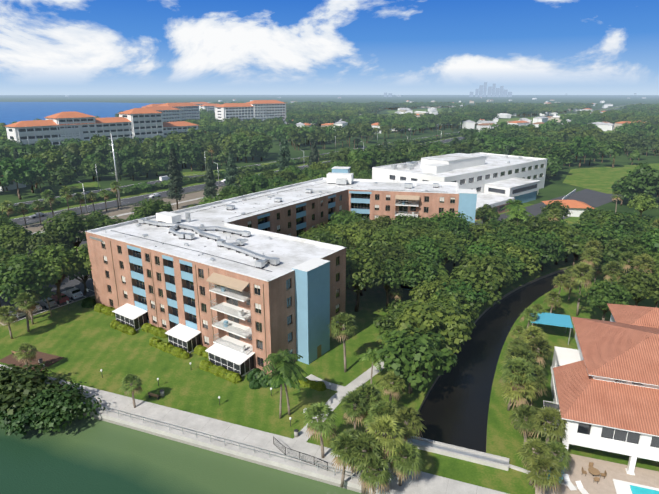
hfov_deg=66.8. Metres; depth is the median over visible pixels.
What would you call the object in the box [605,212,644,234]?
bank tree
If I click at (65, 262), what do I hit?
tree
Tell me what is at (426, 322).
bank tree
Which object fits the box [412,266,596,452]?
canal water
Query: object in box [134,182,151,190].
median shrub
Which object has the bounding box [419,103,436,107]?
woodland
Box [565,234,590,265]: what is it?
garden tree
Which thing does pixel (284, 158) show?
conifer tree
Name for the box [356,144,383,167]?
wood tree
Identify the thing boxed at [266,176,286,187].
woodland tree
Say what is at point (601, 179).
open grass fields
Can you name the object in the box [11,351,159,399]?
park benches
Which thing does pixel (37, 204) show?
road palm
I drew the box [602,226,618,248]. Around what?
bank tree
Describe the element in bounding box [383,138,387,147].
pine wood
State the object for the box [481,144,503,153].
wood tree
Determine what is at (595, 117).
woodland
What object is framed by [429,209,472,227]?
courtyard oak
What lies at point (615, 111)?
woodland
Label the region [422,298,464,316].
bank tree
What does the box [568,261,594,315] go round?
garden palm
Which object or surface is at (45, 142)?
wood tree
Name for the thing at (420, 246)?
courtyard oak
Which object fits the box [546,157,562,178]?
wood tree
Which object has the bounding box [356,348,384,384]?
lawn palm
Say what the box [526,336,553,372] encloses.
palm
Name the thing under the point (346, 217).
courtyard oak
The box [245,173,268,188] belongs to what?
woodland tree
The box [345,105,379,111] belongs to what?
woodland
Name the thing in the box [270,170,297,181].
woodland tree
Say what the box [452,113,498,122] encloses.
woodland
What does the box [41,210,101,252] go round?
tree
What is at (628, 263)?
garden palm
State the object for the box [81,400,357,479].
sea wall railing
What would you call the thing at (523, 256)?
bank tree
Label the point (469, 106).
woodland
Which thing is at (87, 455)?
bay water
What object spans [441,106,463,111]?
woodland
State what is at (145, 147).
wood tree
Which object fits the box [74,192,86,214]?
road palm
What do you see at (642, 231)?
wood tree
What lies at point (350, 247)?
courtyard oak
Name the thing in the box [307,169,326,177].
woodland tree
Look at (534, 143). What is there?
wood tree
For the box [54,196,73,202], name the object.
median shrub
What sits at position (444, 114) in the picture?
woodland
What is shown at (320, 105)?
woodland
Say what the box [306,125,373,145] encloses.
woodland
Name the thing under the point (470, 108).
woodland
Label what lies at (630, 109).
woodland
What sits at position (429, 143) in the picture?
wood tree
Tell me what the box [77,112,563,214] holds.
street lights and poles
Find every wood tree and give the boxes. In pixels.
[0,157,34,199]
[2,146,11,157]
[15,157,49,192]
[23,153,44,187]
[34,138,54,150]
[40,149,57,163]
[45,151,68,183]
[47,163,77,191]
[58,141,86,171]
[63,151,83,169]
[76,159,108,180]
[78,141,97,158]
[83,152,103,163]
[89,134,111,153]
[91,166,107,180]
[92,139,117,164]
[105,159,120,177]
[110,138,128,150]
[113,149,136,175]
[121,157,144,180]
[122,142,144,160]
[122,171,134,178]
[129,138,140,146]
[138,137,159,156]
[138,158,158,177]
[144,146,167,160]
[147,159,166,175]
[154,140,179,157]
[160,157,169,172]
[174,139,186,167]
[175,146,190,168]
[179,143,200,170]
[193,150,211,169]
[201,141,221,155]
[215,153,227,165]
[226,145,239,156]
[231,133,249,159]
[235,136,255,162]
[249,134,272,160]
[256,150,268,158]
[328,146,350,163]
[346,150,365,162]
[349,152,371,170]
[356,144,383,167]
[374,142,390,151]
[379,148,399,156]
[381,150,412,165]
[393,139,414,149]
[398,143,422,153]
[407,155,424,161]
[408,147,428,156]
[416,150,433,160]
[425,141,436,148]
[427,144,443,151]
[438,148,458,154]
[446,142,472,152]
[464,134,485,148]
[464,148,479,153]
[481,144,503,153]
[500,146,518,153]
[509,152,524,156]
[512,150,529,156]
[516,145,537,157]
[519,139,542,152]
[536,145,559,162]
[537,154,561,170]
[545,170,553,181]
[546,145,570,175]
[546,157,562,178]
[558,143,571,151]
[569,136,594,166]
[569,155,575,166]
[601,235,650,275]
[602,232,646,247]
[611,179,639,205]
[621,162,658,195]
[628,226,657,250]
[641,227,658,255]
[642,252,658,275]
[648,257,658,273]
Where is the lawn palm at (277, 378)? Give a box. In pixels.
[262,366,306,415]
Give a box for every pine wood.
[13,151,17,160]
[116,152,123,180]
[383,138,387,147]
[503,145,508,154]
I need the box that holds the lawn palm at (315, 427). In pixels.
[303,402,338,457]
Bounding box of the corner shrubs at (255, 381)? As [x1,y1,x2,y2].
[81,297,280,389]
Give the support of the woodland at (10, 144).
on the ground at (555, 187)
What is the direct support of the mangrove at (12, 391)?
on the lawn ground at (88, 344)
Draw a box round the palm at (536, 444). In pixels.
[516,437,553,485]
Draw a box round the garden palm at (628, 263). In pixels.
[617,250,636,273]
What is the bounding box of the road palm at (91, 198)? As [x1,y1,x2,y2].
[86,191,97,211]
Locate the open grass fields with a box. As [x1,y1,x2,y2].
[51,108,658,193]
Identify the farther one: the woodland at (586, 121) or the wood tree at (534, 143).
the woodland at (586, 121)
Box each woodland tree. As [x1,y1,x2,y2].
[235,171,257,183]
[238,175,262,193]
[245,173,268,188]
[260,169,277,180]
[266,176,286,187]
[267,182,279,188]
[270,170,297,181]
[272,168,295,178]
[276,180,297,186]
[283,165,306,175]
[294,176,313,182]
[297,173,305,179]
[300,167,311,174]
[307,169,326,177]
[308,161,327,170]
[314,174,326,178]
[323,161,333,167]
[330,160,351,168]
[348,158,369,171]
[357,170,371,176]
[358,174,371,178]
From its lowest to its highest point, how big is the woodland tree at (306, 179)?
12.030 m
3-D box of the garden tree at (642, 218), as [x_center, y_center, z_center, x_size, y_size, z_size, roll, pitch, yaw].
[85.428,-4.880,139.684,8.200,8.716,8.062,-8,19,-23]
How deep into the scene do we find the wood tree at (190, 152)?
267.92 m
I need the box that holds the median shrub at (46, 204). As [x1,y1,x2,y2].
[34,201,51,208]
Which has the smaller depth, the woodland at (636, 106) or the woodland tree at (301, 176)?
the woodland tree at (301, 176)
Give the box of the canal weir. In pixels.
[393,435,576,488]
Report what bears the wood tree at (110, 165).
on the ground at (555, 187)
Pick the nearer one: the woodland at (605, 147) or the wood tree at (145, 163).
the wood tree at (145, 163)
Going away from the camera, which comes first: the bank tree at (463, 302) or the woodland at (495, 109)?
the bank tree at (463, 302)
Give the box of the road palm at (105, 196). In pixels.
[98,190,110,210]
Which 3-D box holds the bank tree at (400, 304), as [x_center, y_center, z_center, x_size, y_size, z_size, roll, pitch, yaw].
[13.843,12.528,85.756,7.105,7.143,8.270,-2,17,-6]
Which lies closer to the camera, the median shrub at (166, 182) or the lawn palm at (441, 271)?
the lawn palm at (441, 271)
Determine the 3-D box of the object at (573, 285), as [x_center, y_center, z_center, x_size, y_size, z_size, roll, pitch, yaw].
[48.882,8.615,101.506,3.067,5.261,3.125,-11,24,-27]
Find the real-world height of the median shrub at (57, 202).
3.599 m
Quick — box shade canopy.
[529,312,572,344]
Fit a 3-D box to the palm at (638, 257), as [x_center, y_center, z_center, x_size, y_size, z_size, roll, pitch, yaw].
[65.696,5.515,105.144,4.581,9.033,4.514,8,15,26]
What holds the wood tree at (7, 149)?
on the ground at (555, 187)
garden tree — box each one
[552,219,570,225]
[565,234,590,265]
[575,279,632,320]
[579,207,609,221]
[599,214,625,227]
[607,267,658,305]
[627,193,658,215]
[628,214,650,221]
[649,270,658,307]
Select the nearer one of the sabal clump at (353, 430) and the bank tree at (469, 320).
the sabal clump at (353, 430)
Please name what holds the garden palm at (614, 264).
on the lawn ground at (88, 344)
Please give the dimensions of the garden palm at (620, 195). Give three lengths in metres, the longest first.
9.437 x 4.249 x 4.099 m
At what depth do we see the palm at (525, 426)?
58.30 m
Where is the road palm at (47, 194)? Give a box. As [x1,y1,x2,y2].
[40,189,55,215]
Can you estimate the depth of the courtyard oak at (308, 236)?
115.06 m
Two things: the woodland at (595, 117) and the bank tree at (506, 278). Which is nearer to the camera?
the bank tree at (506, 278)
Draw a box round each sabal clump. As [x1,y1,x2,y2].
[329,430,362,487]
[338,427,369,472]
[339,390,372,428]
[342,430,384,493]
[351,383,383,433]
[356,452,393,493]
[362,400,397,438]
[364,414,405,475]
[369,401,405,442]
[378,370,406,402]
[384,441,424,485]
[391,405,426,442]
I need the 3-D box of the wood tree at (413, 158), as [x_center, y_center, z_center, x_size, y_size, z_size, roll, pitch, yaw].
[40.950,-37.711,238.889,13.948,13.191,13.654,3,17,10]
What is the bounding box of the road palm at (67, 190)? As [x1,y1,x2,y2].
[59,187,72,209]
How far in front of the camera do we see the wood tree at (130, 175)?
247.05 m
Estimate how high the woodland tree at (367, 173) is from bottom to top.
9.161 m
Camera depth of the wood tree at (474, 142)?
295.85 m
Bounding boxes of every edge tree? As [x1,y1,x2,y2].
[0,215,16,233]
[0,224,35,245]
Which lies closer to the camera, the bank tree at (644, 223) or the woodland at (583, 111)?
the bank tree at (644, 223)
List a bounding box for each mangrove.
[0,361,73,423]
[0,366,34,390]
[0,386,54,435]
[11,380,104,432]
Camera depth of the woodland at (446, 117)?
610.92 m
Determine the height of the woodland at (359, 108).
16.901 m
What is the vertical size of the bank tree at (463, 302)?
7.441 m
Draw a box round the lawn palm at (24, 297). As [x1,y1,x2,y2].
[12,291,39,331]
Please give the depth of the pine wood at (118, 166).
241.26 m
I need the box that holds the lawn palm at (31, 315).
[17,289,40,324]
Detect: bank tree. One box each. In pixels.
[373,306,403,336]
[375,325,457,393]
[387,298,423,317]
[394,299,471,354]
[398,324,449,376]
[409,278,447,304]
[415,301,476,349]
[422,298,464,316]
[429,292,472,316]
[432,278,489,313]
[432,289,483,318]
[436,265,501,307]
[459,252,512,288]
[463,241,502,264]
[474,234,510,254]
[487,261,513,294]
[491,251,522,281]
[493,252,526,290]
[497,231,524,246]
[503,243,541,275]
[506,239,545,275]
[513,234,526,245]
[517,234,555,269]
[519,216,564,235]
[530,228,567,266]
[531,235,564,270]
[537,223,584,264]
[564,228,588,261]
[568,218,615,254]
[576,233,596,260]
[584,209,624,221]
[585,216,613,233]
[592,227,616,249]
[593,249,623,277]
[600,221,628,235]
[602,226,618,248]
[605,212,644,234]
[616,211,649,223]
[626,217,653,228]
[641,215,658,226]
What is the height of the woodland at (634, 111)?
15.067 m
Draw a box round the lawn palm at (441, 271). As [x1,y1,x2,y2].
[432,263,448,279]
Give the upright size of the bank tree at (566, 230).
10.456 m
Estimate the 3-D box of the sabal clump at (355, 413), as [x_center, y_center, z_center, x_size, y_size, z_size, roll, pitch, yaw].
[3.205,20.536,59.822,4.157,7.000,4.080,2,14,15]
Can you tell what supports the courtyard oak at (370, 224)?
on the lawn ground at (88, 344)
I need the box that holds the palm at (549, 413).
[528,406,567,443]
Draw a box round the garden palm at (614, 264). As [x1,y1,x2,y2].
[601,261,626,282]
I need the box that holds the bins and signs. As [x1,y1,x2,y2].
[38,289,305,436]
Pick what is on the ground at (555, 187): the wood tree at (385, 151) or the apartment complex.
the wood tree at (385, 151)
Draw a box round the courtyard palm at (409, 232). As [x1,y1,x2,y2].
[399,229,417,241]
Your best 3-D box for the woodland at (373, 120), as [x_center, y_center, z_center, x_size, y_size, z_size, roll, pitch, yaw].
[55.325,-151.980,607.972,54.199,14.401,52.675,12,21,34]
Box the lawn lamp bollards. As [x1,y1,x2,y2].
[43,362,330,426]
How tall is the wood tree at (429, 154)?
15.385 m
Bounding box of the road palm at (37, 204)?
[31,199,43,223]
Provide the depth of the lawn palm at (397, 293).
97.78 m
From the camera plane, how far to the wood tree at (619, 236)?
117.31 m
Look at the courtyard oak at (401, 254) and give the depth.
100.89 m
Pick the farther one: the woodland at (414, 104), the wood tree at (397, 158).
the woodland at (414, 104)
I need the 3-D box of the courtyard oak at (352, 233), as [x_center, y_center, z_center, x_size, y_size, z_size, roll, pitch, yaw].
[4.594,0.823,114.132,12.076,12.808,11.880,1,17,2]
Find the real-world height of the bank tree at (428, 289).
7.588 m
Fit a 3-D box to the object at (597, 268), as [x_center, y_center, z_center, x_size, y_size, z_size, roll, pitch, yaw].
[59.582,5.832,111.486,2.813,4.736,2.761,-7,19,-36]
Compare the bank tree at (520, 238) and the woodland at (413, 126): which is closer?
the bank tree at (520, 238)
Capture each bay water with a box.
[0,102,164,124]
[0,413,361,493]
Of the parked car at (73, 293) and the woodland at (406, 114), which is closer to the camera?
the parked car at (73, 293)
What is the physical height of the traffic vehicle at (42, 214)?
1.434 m
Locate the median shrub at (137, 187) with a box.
[123,185,141,192]
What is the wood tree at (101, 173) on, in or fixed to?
on the ground at (555, 187)
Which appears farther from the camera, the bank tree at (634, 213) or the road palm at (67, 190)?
the road palm at (67, 190)
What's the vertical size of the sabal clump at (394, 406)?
6.707 m
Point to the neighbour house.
(605, 385)
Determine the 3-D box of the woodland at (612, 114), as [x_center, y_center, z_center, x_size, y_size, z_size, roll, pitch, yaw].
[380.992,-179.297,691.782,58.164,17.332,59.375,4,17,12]
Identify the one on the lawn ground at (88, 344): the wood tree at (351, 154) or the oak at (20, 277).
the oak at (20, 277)
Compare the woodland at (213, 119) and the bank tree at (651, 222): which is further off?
the woodland at (213, 119)
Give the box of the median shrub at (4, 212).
[0,205,16,213]
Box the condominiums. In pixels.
[6,100,286,146]
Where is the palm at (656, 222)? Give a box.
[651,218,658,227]
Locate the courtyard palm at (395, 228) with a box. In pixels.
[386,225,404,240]
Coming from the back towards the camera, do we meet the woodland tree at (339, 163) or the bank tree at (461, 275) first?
the woodland tree at (339, 163)
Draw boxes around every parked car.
[6,306,25,317]
[32,301,41,312]
[37,297,56,308]
[50,293,68,303]
[61,287,82,299]
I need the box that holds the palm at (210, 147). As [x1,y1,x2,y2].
[207,145,214,163]
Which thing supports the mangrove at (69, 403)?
on the lawn ground at (88, 344)
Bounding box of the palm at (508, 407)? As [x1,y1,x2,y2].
[499,355,532,410]
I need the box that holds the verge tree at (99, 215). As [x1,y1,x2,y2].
[85,210,110,221]
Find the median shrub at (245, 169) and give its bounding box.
[238,167,251,172]
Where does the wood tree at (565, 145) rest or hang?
on the ground at (555, 187)
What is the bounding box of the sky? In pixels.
[0,0,658,94]
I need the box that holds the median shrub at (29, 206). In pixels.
[26,204,35,209]
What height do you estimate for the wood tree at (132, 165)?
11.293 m
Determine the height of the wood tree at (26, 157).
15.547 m
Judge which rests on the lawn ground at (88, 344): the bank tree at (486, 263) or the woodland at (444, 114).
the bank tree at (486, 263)
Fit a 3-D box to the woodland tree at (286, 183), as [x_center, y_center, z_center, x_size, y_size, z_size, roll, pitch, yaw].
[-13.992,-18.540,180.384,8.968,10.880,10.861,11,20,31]
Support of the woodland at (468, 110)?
on the ground at (555, 187)
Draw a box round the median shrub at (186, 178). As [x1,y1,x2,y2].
[181,176,192,180]
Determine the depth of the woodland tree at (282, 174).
203.41 m
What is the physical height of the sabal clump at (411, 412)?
6.879 m
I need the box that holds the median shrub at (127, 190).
[120,187,134,193]
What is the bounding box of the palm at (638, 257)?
[630,253,652,273]
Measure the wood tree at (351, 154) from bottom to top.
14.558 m
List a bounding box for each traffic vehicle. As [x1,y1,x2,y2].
[29,212,45,217]
[149,193,160,197]
[159,176,169,180]
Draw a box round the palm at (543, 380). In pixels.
[521,363,549,414]
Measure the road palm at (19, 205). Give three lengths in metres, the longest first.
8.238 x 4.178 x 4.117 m
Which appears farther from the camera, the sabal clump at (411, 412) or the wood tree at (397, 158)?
the wood tree at (397, 158)
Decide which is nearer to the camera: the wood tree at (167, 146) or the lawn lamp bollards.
the lawn lamp bollards
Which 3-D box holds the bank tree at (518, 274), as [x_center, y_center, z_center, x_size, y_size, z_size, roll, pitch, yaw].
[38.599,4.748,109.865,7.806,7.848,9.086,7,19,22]
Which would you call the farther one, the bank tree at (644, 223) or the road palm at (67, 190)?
the road palm at (67, 190)
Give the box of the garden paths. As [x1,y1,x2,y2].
[0,294,426,441]
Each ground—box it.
[0,95,658,254]
[0,203,658,493]
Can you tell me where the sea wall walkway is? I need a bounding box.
[0,364,507,493]
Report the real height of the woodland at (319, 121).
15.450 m
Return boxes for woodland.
[0,119,40,126]
[0,127,6,136]
[0,135,7,144]
[0,139,89,157]
[0,143,44,157]
[61,136,142,144]
[125,137,174,158]
[143,127,204,141]
[154,130,226,144]
[166,127,274,156]
[184,119,213,133]
[186,117,243,135]
[204,124,262,134]
[211,117,256,121]
[220,117,283,128]
[221,121,272,129]
[243,118,278,126]
[254,124,338,145]
[259,123,315,141]
[272,114,318,123]
[282,125,361,149]
[287,115,324,125]
[288,109,327,114]
[300,112,350,124]
[300,115,349,123]
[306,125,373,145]
[309,104,329,107]
[320,115,366,123]
[323,109,359,114]
[341,105,370,110]
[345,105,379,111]
[349,122,406,138]
[351,106,383,113]
[353,116,394,123]
[354,115,392,122]
[361,120,405,131]
[368,113,403,118]
[377,116,435,132]
[378,119,427,135]
[387,103,409,109]
[393,112,436,119]
[398,103,420,107]
[411,118,443,130]
[418,111,457,125]
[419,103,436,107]
[419,116,468,130]
[427,113,473,127]
[438,111,472,115]
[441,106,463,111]
[450,127,527,150]
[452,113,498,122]
[455,104,486,108]
[456,109,484,113]
[457,111,493,117]
[461,132,566,152]
[462,108,497,113]
[465,107,496,112]
[472,107,502,113]
[479,126,559,146]
[489,122,556,132]
[493,131,567,141]
[495,105,515,112]
[496,108,534,117]
[503,124,590,139]
[517,107,555,114]
[526,126,616,146]
[527,135,640,167]
[538,118,598,128]
[549,104,573,110]
[550,121,597,132]
[552,107,565,113]
[559,117,601,124]
[560,112,606,123]
[560,136,632,156]
[564,113,604,120]
[568,104,585,109]
[576,109,617,114]
[580,129,646,139]
[591,111,622,119]
[595,132,658,154]
[601,113,658,122]
[602,122,658,138]
[604,110,646,115]
[618,110,645,113]
[618,114,656,122]
[622,108,656,112]
[623,135,658,159]
[627,105,658,108]
[631,119,658,133]
[643,123,658,130]
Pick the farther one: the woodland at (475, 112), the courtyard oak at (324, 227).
the woodland at (475, 112)
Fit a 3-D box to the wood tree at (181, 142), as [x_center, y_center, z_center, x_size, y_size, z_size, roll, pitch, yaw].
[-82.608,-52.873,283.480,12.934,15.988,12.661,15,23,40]
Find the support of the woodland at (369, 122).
on the ground at (555, 187)
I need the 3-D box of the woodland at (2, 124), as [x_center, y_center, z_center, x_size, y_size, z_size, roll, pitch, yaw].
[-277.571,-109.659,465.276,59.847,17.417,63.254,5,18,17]
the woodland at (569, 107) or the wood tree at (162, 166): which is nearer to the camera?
the wood tree at (162, 166)
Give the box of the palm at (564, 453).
[539,439,571,472]
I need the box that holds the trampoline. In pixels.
[400,284,412,289]
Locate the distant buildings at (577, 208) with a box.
[0,82,655,216]
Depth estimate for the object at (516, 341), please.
72.24 m
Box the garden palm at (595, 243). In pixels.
[583,240,604,281]
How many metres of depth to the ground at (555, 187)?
487.51 m
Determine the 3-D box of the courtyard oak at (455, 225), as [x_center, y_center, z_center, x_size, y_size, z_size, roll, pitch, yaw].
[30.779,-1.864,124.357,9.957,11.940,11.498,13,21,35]
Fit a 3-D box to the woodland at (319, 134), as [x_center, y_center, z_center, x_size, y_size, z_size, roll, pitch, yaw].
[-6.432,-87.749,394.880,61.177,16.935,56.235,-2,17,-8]
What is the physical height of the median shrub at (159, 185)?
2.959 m
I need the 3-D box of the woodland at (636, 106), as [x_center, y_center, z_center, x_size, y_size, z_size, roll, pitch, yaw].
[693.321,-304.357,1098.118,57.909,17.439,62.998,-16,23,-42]
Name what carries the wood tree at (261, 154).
on the ground at (555, 187)
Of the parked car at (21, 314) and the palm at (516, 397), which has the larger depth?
the parked car at (21, 314)
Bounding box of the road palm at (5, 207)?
[0,200,14,217]
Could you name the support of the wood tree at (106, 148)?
on the ground at (555, 187)
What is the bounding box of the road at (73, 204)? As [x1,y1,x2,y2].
[1,103,637,225]
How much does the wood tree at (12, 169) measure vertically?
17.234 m
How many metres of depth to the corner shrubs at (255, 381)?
73.42 m
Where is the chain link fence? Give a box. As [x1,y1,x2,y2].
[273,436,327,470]
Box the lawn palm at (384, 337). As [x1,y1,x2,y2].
[376,330,395,344]
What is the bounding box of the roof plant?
[105,166,441,271]
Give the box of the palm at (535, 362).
[510,351,539,372]
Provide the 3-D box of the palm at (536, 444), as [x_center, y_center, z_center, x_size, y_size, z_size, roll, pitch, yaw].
[22.124,23.039,53.618,3.997,5.849,3.680,-12,21,-35]
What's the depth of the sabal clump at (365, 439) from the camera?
51.40 m
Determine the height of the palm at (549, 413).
6.626 m
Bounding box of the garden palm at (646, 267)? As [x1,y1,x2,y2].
[635,256,656,299]
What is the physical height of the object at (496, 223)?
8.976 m
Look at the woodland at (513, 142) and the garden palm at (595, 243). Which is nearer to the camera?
the garden palm at (595, 243)
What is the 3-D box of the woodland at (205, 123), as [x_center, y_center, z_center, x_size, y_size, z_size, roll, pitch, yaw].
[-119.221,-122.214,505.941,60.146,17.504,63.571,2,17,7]
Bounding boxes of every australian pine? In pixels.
[166,147,184,208]
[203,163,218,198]
[224,151,239,187]
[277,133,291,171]
[307,140,318,167]
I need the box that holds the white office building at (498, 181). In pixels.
[372,152,575,219]
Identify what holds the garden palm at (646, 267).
on the lawn ground at (88, 344)
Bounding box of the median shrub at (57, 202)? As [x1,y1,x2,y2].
[44,199,62,205]
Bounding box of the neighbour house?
[532,303,658,493]
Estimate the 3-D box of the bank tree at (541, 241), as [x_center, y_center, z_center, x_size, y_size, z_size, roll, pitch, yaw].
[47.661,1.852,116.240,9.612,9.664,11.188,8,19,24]
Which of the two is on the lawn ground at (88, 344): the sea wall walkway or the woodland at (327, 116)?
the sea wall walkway
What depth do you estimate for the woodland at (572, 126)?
459.55 m
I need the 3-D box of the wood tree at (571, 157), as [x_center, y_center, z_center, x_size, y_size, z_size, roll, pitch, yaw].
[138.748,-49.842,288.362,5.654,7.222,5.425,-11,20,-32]
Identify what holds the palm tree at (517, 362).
on the lawn ground at (88, 344)
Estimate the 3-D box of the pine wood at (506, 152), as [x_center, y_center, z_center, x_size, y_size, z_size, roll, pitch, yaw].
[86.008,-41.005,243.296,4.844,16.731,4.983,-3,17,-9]
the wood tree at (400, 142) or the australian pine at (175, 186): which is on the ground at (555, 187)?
the wood tree at (400, 142)
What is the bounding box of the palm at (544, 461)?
[525,453,564,493]
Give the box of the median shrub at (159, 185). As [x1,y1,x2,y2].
[153,182,165,188]
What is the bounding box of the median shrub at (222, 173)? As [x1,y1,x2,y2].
[214,170,226,175]
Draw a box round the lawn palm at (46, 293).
[34,287,54,316]
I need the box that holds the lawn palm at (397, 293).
[389,285,403,305]
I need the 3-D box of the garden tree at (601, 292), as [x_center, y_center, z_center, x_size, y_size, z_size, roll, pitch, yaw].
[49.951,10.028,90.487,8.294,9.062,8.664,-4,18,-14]
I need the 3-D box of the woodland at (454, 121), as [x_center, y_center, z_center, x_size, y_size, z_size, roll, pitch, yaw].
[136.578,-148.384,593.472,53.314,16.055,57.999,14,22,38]
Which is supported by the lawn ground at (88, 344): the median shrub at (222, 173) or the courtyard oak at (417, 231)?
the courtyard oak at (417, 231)
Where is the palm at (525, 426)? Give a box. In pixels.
[508,404,543,448]
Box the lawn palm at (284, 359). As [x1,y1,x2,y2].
[257,349,307,418]
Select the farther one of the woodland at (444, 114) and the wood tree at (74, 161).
the woodland at (444, 114)
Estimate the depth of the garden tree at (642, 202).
162.39 m
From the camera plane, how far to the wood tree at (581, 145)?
282.70 m
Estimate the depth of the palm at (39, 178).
205.43 m
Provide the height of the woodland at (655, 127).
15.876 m
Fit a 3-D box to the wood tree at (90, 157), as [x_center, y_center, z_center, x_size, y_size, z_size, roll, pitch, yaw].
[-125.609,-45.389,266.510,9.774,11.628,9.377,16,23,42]
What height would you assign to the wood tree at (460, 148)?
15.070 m
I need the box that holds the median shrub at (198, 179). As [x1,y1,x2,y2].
[191,177,201,181]
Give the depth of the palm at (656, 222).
122.37 m
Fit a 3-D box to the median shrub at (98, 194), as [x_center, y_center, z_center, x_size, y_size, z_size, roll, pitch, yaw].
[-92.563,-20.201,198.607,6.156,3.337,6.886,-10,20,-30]
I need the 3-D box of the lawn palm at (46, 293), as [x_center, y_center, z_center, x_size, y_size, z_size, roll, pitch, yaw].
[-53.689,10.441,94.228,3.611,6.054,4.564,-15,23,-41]
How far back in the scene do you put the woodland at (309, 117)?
623.97 m
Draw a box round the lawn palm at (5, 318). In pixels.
[0,305,20,338]
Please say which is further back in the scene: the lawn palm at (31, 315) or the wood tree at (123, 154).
the wood tree at (123, 154)
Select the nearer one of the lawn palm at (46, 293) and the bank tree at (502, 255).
the lawn palm at (46, 293)
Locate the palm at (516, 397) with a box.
[501,371,539,428]
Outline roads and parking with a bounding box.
[0,103,643,324]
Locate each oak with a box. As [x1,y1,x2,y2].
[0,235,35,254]
[0,249,16,313]
[0,253,62,319]
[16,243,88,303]
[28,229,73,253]
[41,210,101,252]
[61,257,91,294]
[73,243,91,275]
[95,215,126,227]
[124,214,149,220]
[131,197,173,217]
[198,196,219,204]
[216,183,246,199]
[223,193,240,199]
[298,227,330,238]
[300,231,315,238]
[309,228,348,249]
[310,222,337,232]
[325,222,375,248]
[326,210,368,227]
[345,244,353,285]
[346,243,387,311]
[350,216,385,246]
[354,229,413,253]
[370,244,423,294]
[372,215,394,228]
[374,256,408,306]
[389,212,425,228]
[398,226,437,238]
[398,253,439,299]
[399,233,445,265]
[410,220,439,231]
[418,229,473,257]
[422,216,442,224]
[424,237,466,274]
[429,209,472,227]
[435,216,476,262]
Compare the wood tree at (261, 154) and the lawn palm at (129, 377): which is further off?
the wood tree at (261, 154)
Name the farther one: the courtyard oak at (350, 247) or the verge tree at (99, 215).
the verge tree at (99, 215)
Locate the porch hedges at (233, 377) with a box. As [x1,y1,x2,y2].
[94,303,325,390]
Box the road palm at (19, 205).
[17,203,28,227]
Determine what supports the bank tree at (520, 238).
on the lawn ground at (88, 344)
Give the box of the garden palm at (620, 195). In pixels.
[611,191,622,212]
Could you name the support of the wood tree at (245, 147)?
on the ground at (555, 187)
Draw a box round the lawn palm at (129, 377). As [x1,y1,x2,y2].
[118,373,143,407]
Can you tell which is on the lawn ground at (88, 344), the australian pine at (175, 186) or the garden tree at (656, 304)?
the garden tree at (656, 304)
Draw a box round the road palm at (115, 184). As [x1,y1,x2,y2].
[110,181,121,208]
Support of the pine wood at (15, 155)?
on the ground at (555, 187)
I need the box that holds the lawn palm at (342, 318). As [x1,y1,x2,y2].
[327,312,357,371]
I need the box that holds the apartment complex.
[85,178,476,376]
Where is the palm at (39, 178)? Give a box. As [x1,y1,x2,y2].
[34,176,44,195]
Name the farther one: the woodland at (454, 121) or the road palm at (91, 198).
the woodland at (454, 121)
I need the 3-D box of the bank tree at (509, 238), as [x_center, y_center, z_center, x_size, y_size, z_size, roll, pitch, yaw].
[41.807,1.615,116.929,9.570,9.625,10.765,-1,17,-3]
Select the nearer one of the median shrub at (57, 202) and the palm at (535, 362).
the palm at (535, 362)
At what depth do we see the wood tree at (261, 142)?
311.02 m
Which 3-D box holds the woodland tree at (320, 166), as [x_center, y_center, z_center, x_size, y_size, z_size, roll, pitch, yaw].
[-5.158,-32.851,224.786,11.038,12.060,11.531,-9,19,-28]
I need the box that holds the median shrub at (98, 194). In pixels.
[95,192,103,198]
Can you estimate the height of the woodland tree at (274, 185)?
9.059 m
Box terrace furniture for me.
[547,462,606,493]
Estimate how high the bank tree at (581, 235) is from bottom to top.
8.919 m
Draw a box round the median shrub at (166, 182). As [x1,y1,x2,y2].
[160,180,172,186]
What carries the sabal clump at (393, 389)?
on the lawn ground at (88, 344)
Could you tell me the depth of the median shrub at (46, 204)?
180.92 m
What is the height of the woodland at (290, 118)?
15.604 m
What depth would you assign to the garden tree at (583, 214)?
141.51 m
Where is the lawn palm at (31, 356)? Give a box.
[14,342,37,369]
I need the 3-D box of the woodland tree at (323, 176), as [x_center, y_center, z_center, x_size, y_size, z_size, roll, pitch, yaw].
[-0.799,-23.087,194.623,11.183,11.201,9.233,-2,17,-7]

